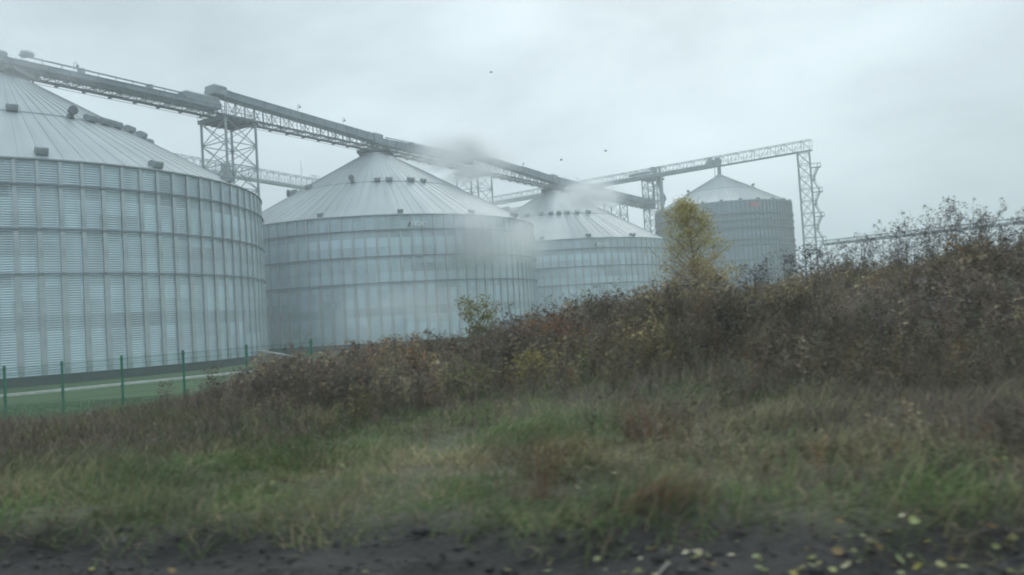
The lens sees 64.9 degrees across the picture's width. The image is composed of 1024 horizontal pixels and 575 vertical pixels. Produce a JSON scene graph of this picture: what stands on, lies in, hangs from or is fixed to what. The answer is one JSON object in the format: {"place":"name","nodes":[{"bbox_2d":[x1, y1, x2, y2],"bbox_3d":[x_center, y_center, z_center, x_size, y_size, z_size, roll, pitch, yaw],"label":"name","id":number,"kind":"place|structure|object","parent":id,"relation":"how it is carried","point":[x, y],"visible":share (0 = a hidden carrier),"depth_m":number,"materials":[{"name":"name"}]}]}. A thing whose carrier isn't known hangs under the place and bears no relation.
{"place":"outdoors","nodes":[
{"label":"outdoors","id":0,"kind":"place"},
{"bbox_2d":[0,392,206,419],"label":"lawn","id":1,"kind":"structure","parent":0,"point":[81,403],"depth_m":40.94,"materials":[{"name":"green plant"}]},
{"bbox_2d":[0,285,1023,574],"bbox_3d":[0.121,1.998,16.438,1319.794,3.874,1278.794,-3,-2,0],"label":"ground","id":2,"kind":"structure","parent":0,"point":[392,553],"depth_m":6.85,"materials":[{"name":"green plant"}]},
{"bbox_2d":[0,370,251,396],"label":"kerb","id":3,"kind":"structure","parent":2,"relation":"on","point":[93,386],"depth_m":59.79,"materials":[{"name":"concrete"}]},
{"bbox_2d":[0,60,292,388],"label":"grain silo","id":4,"kind":"object","parent":2,"relation":"on","point":[118,239],"visible":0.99,"depth_m":74.00,"materials":[{"name":"metal"}]},
{"bbox_2d":[0,50,222,118],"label":"conveyor bridge","id":5,"kind":"structure","parent":4,"relation":"on","point":[193,101],"depth_m":102.33,"materials":[{"name":"metal"}]},
{"bbox_2d":[0,339,312,420],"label":"fence","id":6,"kind":"object","parent":2,"relation":"on","point":[62,378],"visible":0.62,"depth_m":28.23,"materials":[{"name":"green metal"}]},
{"bbox_2d":[157,380,175,400],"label":"tall weed","id":7,"kind":"object","parent":2,"relation":"on","point":[165,390],"visible":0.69,"depth_m":24.71,"materials":[{"name":"brown plant"}]},
{"bbox_2d":[167,567,175,572],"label":"fallen leaf","id":8,"kind":"object","parent":2,"relation":"on","point":[171,570],"visible":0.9,"depth_m":6.42,"materials":[{"name":"beige plant"}]},
{"bbox_2d":[200,364,218,391],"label":"tall weed","id":9,"kind":"object","parent":2,"relation":"on","point":[209,378],"visible":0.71,"depth_m":23.54,"materials":[{"name":"brown plant"}]},
{"bbox_2d":[203,363,222,389],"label":"tall weed","id":10,"kind":"object","parent":2,"relation":"on","point":[213,375],"visible":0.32,"depth_m":25.36,"materials":[{"name":"brown plant"}]},
{"bbox_2d":[197,106,259,196],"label":"lattice tower","id":11,"kind":"structure","parent":2,"relation":"on","point":[231,123],"depth_m":116.75,"materials":[{"name":"metal"}]},
{"bbox_2d":[262,145,538,353],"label":"grain silo","id":12,"kind":"object","parent":2,"relation":"on","point":[373,245],"visible":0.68,"depth_m":118.50,"materials":[{"name":"metal"}]},
{"bbox_2d":[204,83,379,149],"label":"conveyor bridge","id":13,"kind":"structure","parent":12,"relation":"on","point":[223,93],"depth_m":127.72,"materials":[{"name":"metal"}]},
{"bbox_2d":[365,132,475,171],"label":"conveyor bridge","id":14,"kind":"structure","parent":12,"relation":"on","point":[411,148],"depth_m":156.27,"materials":[{"name":"metal"}]},
{"bbox_2d":[437,344,507,405],"bbox_3d":[-0.652,1.471,13.347,1.114,1.067,1.253,-4,-2,12],"label":"olive bush","id":15,"kind":"object","parent":2,"relation":"on","point":[490,376],"visible":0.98,"depth_m":13.30,"materials":[{"name":"green plant"}]},
{"bbox_2d":[454,164,493,204],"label":"lattice tower","id":16,"kind":"structure","parent":2,"relation":"on","point":[473,173],"depth_m":169.60,"materials":[{"name":"metal"}]},
{"bbox_2d":[454,294,502,346],"bbox_3d":[-0.893,1.182,22.638,1.382,2.028,1.385,-3,-2,-15],"label":"leafy bush","id":17,"kind":"object","parent":2,"relation":"on","point":[479,326],"visible":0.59,"depth_m":22.41,"materials":[{"name":"green plant"}]},
{"bbox_2d":[0,228,1023,509],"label":"dry weeds","id":18,"kind":"object","parent":2,"relation":"on","point":[970,276],"visible":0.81,"depth_m":15.17,"materials":[{"name":"brown plant"}]},
{"bbox_2d":[0,336,1023,573],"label":"grass","id":19,"kind":"structure","parent":2,"relation":"on","point":[12,491],"depth_m":8.59,"materials":[{"name":"green plant"}]},
{"bbox_2d":[906,515,919,523],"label":"fallen leaf","id":20,"kind":"object","parent":19,"relation":"on","point":[913,519],"visible":1,"depth_m":5.71,"materials":[{"name":"plant"}]},
{"bbox_2d":[987,523,997,527],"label":"fallen leaf","id":21,"kind":"object","parent":19,"relation":"on","point":[992,525],"visible":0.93,"depth_m":5.60,"materials":[{"name":"brown plant"}]},
{"bbox_2d":[1008,534,1017,540],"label":"fallen leaf","id":22,"kind":"object","parent":19,"relation":"on","point":[1013,538],"visible":1,"depth_m":5.54,"materials":[{"name":"plant"}]},
{"bbox_2d":[0,274,1023,518],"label":"undergrowth","id":23,"kind":"object","parent":2,"relation":"on","point":[24,418],"visible":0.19,"depth_m":12.55,"materials":[{"name":"plant"}]},
{"bbox_2d":[0,516,1023,574],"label":"soil clods","id":24,"kind":"object","parent":2,"relation":"on","point":[661,555],"visible":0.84,"depth_m":6.14,"materials":[{"name":"black soil"}]},
{"bbox_2d":[501,337,564,396],"bbox_3d":[0.366,1.353,13.612,1.107,1.068,1.215,-3,-2,0],"label":"yellow bush","id":25,"kind":"object","parent":2,"relation":"on","point":[528,364],"visible":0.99,"depth_m":13.53,"materials":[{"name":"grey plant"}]},
{"bbox_2d":[484,419,594,502],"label":"rusty stalks","id":26,"kind":"object","parent":2,"relation":"on","point":[544,480],"visible":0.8,"depth_m":7.33,"materials":[{"name":"brown plant"}]},
{"bbox_2d":[520,302,587,348],"bbox_3d":[0.903,0.997,17.523,1.625,1.348,1.189,-4,-2,17],"label":"rust bush","id":27,"kind":"object","parent":2,"relation":"on","point":[552,327],"visible":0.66,"depth_m":17.52,"materials":[{"name":"brown plant"}]},
{"bbox_2d":[513,185,671,318],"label":"grain silo","id":28,"kind":"object","parent":2,"relation":"on","point":[582,244],"visible":0.35,"depth_m":175.07,"materials":[{"name":"metal"}]},
{"bbox_2d":[462,148,557,188],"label":"conveyor bridge","id":29,"kind":"structure","parent":28,"relation":"on","point":[523,171],"depth_m":183.06,"materials":[{"name":"metal"}]},
{"bbox_2d":[549,174,655,209],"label":"conveyor bridge","id":30,"kind":"structure","parent":28,"relation":"on","point":[572,186],"depth_m":221.92,"materials":[{"name":"metal"}]},
{"bbox_2d":[596,288,611,323],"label":"tall weed","id":31,"kind":"object","parent":2,"relation":"on","point":[604,299],"visible":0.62,"depth_m":22.90,"materials":[{"name":"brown plant"}]},
{"bbox_2d":[595,387,692,444],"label":"rusty stalks","id":32,"kind":"object","parent":2,"relation":"on","point":[648,424],"visible":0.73,"depth_m":9.63,"materials":[{"name":"brown plant"}]},
{"bbox_2d":[639,167,666,231],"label":"junction tower","id":33,"kind":"structure","parent":2,"relation":"on","point":[659,184],"depth_m":249.49,"materials":[{"name":"metal"}]},
{"bbox_2d":[656,562,668,574],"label":"dead branch","id":34,"kind":"object","parent":2,"relation":"on","point":[662,569],"visible":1,"depth_m":5.53,"materials":[{"name":"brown wood"}]},
{"bbox_2d":[611,448,751,518],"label":"rusty stalks","id":35,"kind":"object","parent":2,"relation":"on","point":[670,495],"visible":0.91,"depth_m":6.61,"materials":[{"name":"brown plant"}]},
{"bbox_2d":[642,194,747,291],"bbox_3d":[5.866,-0.922,26.409,3.475,4.341,3.094,-3,-2,0],"label":"young tree","id":36,"kind":"object","parent":2,"relation":"on","point":[688,217],"visible":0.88,"depth_m":26.18,"materials":[{"name":"yellow plant"}]},
{"bbox_2d":[692,548,701,554],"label":"fallen leaf","id":37,"kind":"object","parent":2,"relation":"on","point":[699,552],"visible":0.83,"depth_m":5.98,"materials":[{"name":"plant"}]},
{"bbox_2d":[654,166,797,295],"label":"tall grain silo","id":38,"kind":"object","parent":2,"relation":"on","point":[756,224],"visible":0.48,"depth_m":218.73,"materials":[{"name":"metal"}]},
{"bbox_2d":[487,139,812,204],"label":"truss bridge","id":39,"kind":"structure","parent":38,"relation":"on","point":[710,163],"depth_m":246.23,"materials":[{"name":"metal"}]},
{"bbox_2d":[733,260,777,294],"bbox_3d":[6.875,-0.067,22.801,1.259,1.509,1.401,-5,-3,35],"label":"dark bush","id":40,"kind":"object","parent":2,"relation":"on","point":[749,274],"visible":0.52,"depth_m":22.80,"materials":[{"name":"grey plant"}]},
{"bbox_2d":[543,195,1023,329],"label":"feathery weeds","id":41,"kind":"object","parent":2,"relation":"on","point":[895,254],"visible":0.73,"depth_m":19.02,"materials":[{"name":"plant"}]},
{"bbox_2d":[782,253,796,276],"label":"tall weed","id":42,"kind":"object","parent":2,"relation":"on","point":[790,264],"visible":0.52,"depth_m":22.35,"materials":[{"name":"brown plant"}]},
{"bbox_2d":[779,243,839,279],"bbox_3d":[8.339,-0.443,22.507,1.660,1.639,1.612,-4,-2,26],"label":"dark bush","id":43,"kind":"object","parent":2,"relation":"on","point":[809,255],"visible":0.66,"depth_m":22.35,"materials":[{"name":"grey plant"}]},
{"bbox_2d":[796,150,828,277],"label":"stair tower","id":44,"kind":"structure","parent":2,"relation":"on","point":[809,163],"depth_m":220.45,"materials":[{"name":"metal"}]},
{"bbox_2d":[808,270,868,314],"bbox_3d":[7.273,0.080,17.888,1.638,1.044,1.189,-3,-2,0],"label":"straw clump","id":45,"kind":"object","parent":2,"relation":"on","point":[828,293],"visible":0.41,"depth_m":17.69,"materials":[{"name":"brown plant"}]},
{"bbox_2d":[832,547,848,554],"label":"fallen leaf","id":46,"kind":"object","parent":2,"relation":"on","point":[837,550],"visible":1,"depth_m":5.59,"materials":[{"name":"brown plant"}]},
{"bbox_2d":[841,561,849,567],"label":"fallen leaf","id":47,"kind":"object","parent":2,"relation":"on","point":[846,565],"visible":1,"depth_m":5.46,"materials":[{"name":"beige plant"}]},
{"bbox_2d":[839,241,860,277],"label":"tall weed","id":48,"kind":"object","parent":2,"relation":"on","point":[847,257],"visible":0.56,"depth_m":21.58,"materials":[{"name":"brown plant"}]},
{"bbox_2d":[813,277,893,334],"bbox_3d":[6.834,0.282,15.656,2.035,1.354,1.981,-5,-2,28],"label":"straw clump","id":49,"kind":"object","parent":2,"relation":"on","point":[853,304],"visible":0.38,"depth_m":15.60,"materials":[{"name":"brown plant"}]},
{"bbox_2d":[858,234,880,269],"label":"tall weed","id":50,"kind":"object","parent":2,"relation":"on","point":[869,250],"visible":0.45,"depth_m":21.91,"materials":[{"name":"brown plant"}]},
{"bbox_2d":[876,543,882,549],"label":"fallen leaf","id":51,"kind":"object","parent":2,"relation":"on","point":[878,545],"visible":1,"depth_m":5.59,"materials":[{"name":"brown plant"}]},
{"bbox_2d":[887,222,908,268],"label":"tall weed","id":52,"kind":"object","parent":2,"relation":"on","point":[898,242],"visible":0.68,"depth_m":21.41,"materials":[{"name":"brown plant"}]},
{"bbox_2d":[897,553,903,563],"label":"fallen leaf","id":53,"kind":"object","parent":2,"relation":"on","point":[900,559],"visible":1,"depth_m":5.41,"materials":[{"name":"green plant"}]},
{"bbox_2d":[894,210,914,264],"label":"tall weed","id":54,"kind":"object","parent":2,"relation":"on","point":[904,223],"visible":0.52,"depth_m":22.36,"materials":[{"name":"brown plant"}]},
{"bbox_2d":[909,233,931,264],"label":"tall weed","id":55,"kind":"object","parent":2,"relation":"on","point":[916,255],"visible":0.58,"depth_m":20.67,"materials":[{"name":"brown plant"}]},
{"bbox_2d":[921,215,938,259],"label":"tall weed","id":56,"kind":"object","parent":2,"relation":"on","point":[927,233],"visible":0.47,"depth_m":21.42,"materials":[{"name":"brown plant"}]},
{"bbox_2d":[936,560,946,568],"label":"fallen leaf","id":57,"kind":"object","parent":2,"relation":"on","point":[938,562],"visible":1,"depth_m":5.33,"materials":[{"name":"plant"}]},
{"bbox_2d":[935,199,964,250],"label":"tall weed","id":58,"kind":"object","parent":2,"relation":"on","point":[951,226],"visible":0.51,"depth_m":20.96,"materials":[{"name":"brown plant"}]},
{"bbox_2d":[947,556,956,561],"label":"fallen leaf","id":59,"kind":"object","parent":2,"relation":"on","point":[951,558],"visible":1,"depth_m":5.51,"materials":[{"name":"brown plant"}]},
{"bbox_2d":[968,218,991,243],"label":"tall weed","id":60,"kind":"object","parent":2,"relation":"on","point":[980,226],"visible":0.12,"depth_m":21.12,"materials":[{"name":"grey plant"}]},
{"bbox_2d":[971,218,993,253],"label":"tall weed","id":61,"kind":"object","parent":2,"relation":"on","point":[980,232],"visible":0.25,"depth_m":20.31,"materials":[{"name":"brown plant"}]},
{"bbox_2d":[993,543,999,548],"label":"fallen leaf","id":62,"kind":"object","parent":2,"relation":"on","point":[996,546],"visible":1,"depth_m":5.55,"materials":[{"name":"green plant"}]},
{"bbox_2d":[995,224,1015,253],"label":"tall weed","id":63,"kind":"object","parent":2,"relation":"on","point":[1005,232],"visible":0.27,"depth_m":20.98,"materials":[{"name":"brown plant"}]},
{"bbox_2d":[0,0,1023,280],"label":"sky","id":64,"kind":"structure","parent":0,"point":[904,105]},
{"bbox_2d":[603,202,628,221],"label":"lattice tower","id":65,"kind":"structure","parent":0,"point":[620,208],"depth_m":230.09,"materials":[{"name":"metal"}]},
{"bbox_2d":[823,217,1023,262],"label":"truss bridge","id":66,"kind":"structure","parent":0,"point":[900,235],"depth_m":199.80,"materials":[{"name":"metal"}]},
{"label":"lattice tower","id":67,"kind":"object","parent":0,"visible":0},
{"bbox_2d":[174,153,319,188],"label":"truss bridge","id":68,"kind":"structure","parent":67,"relation":"on","point":[273,182],"depth_m":225.63,"materials":[{"name":"metal"}]},
{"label":"tall grain silo","id":69,"kind":"object","parent":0,"visible":0},
{"bbox_2d":[501,206,520,212],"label":"truss bridge","id":70,"kind":"structure","parent":69,"relation":"on","point":[508,209],"depth_m":289.23,"materials":[{"name":"metal"}]}
]}

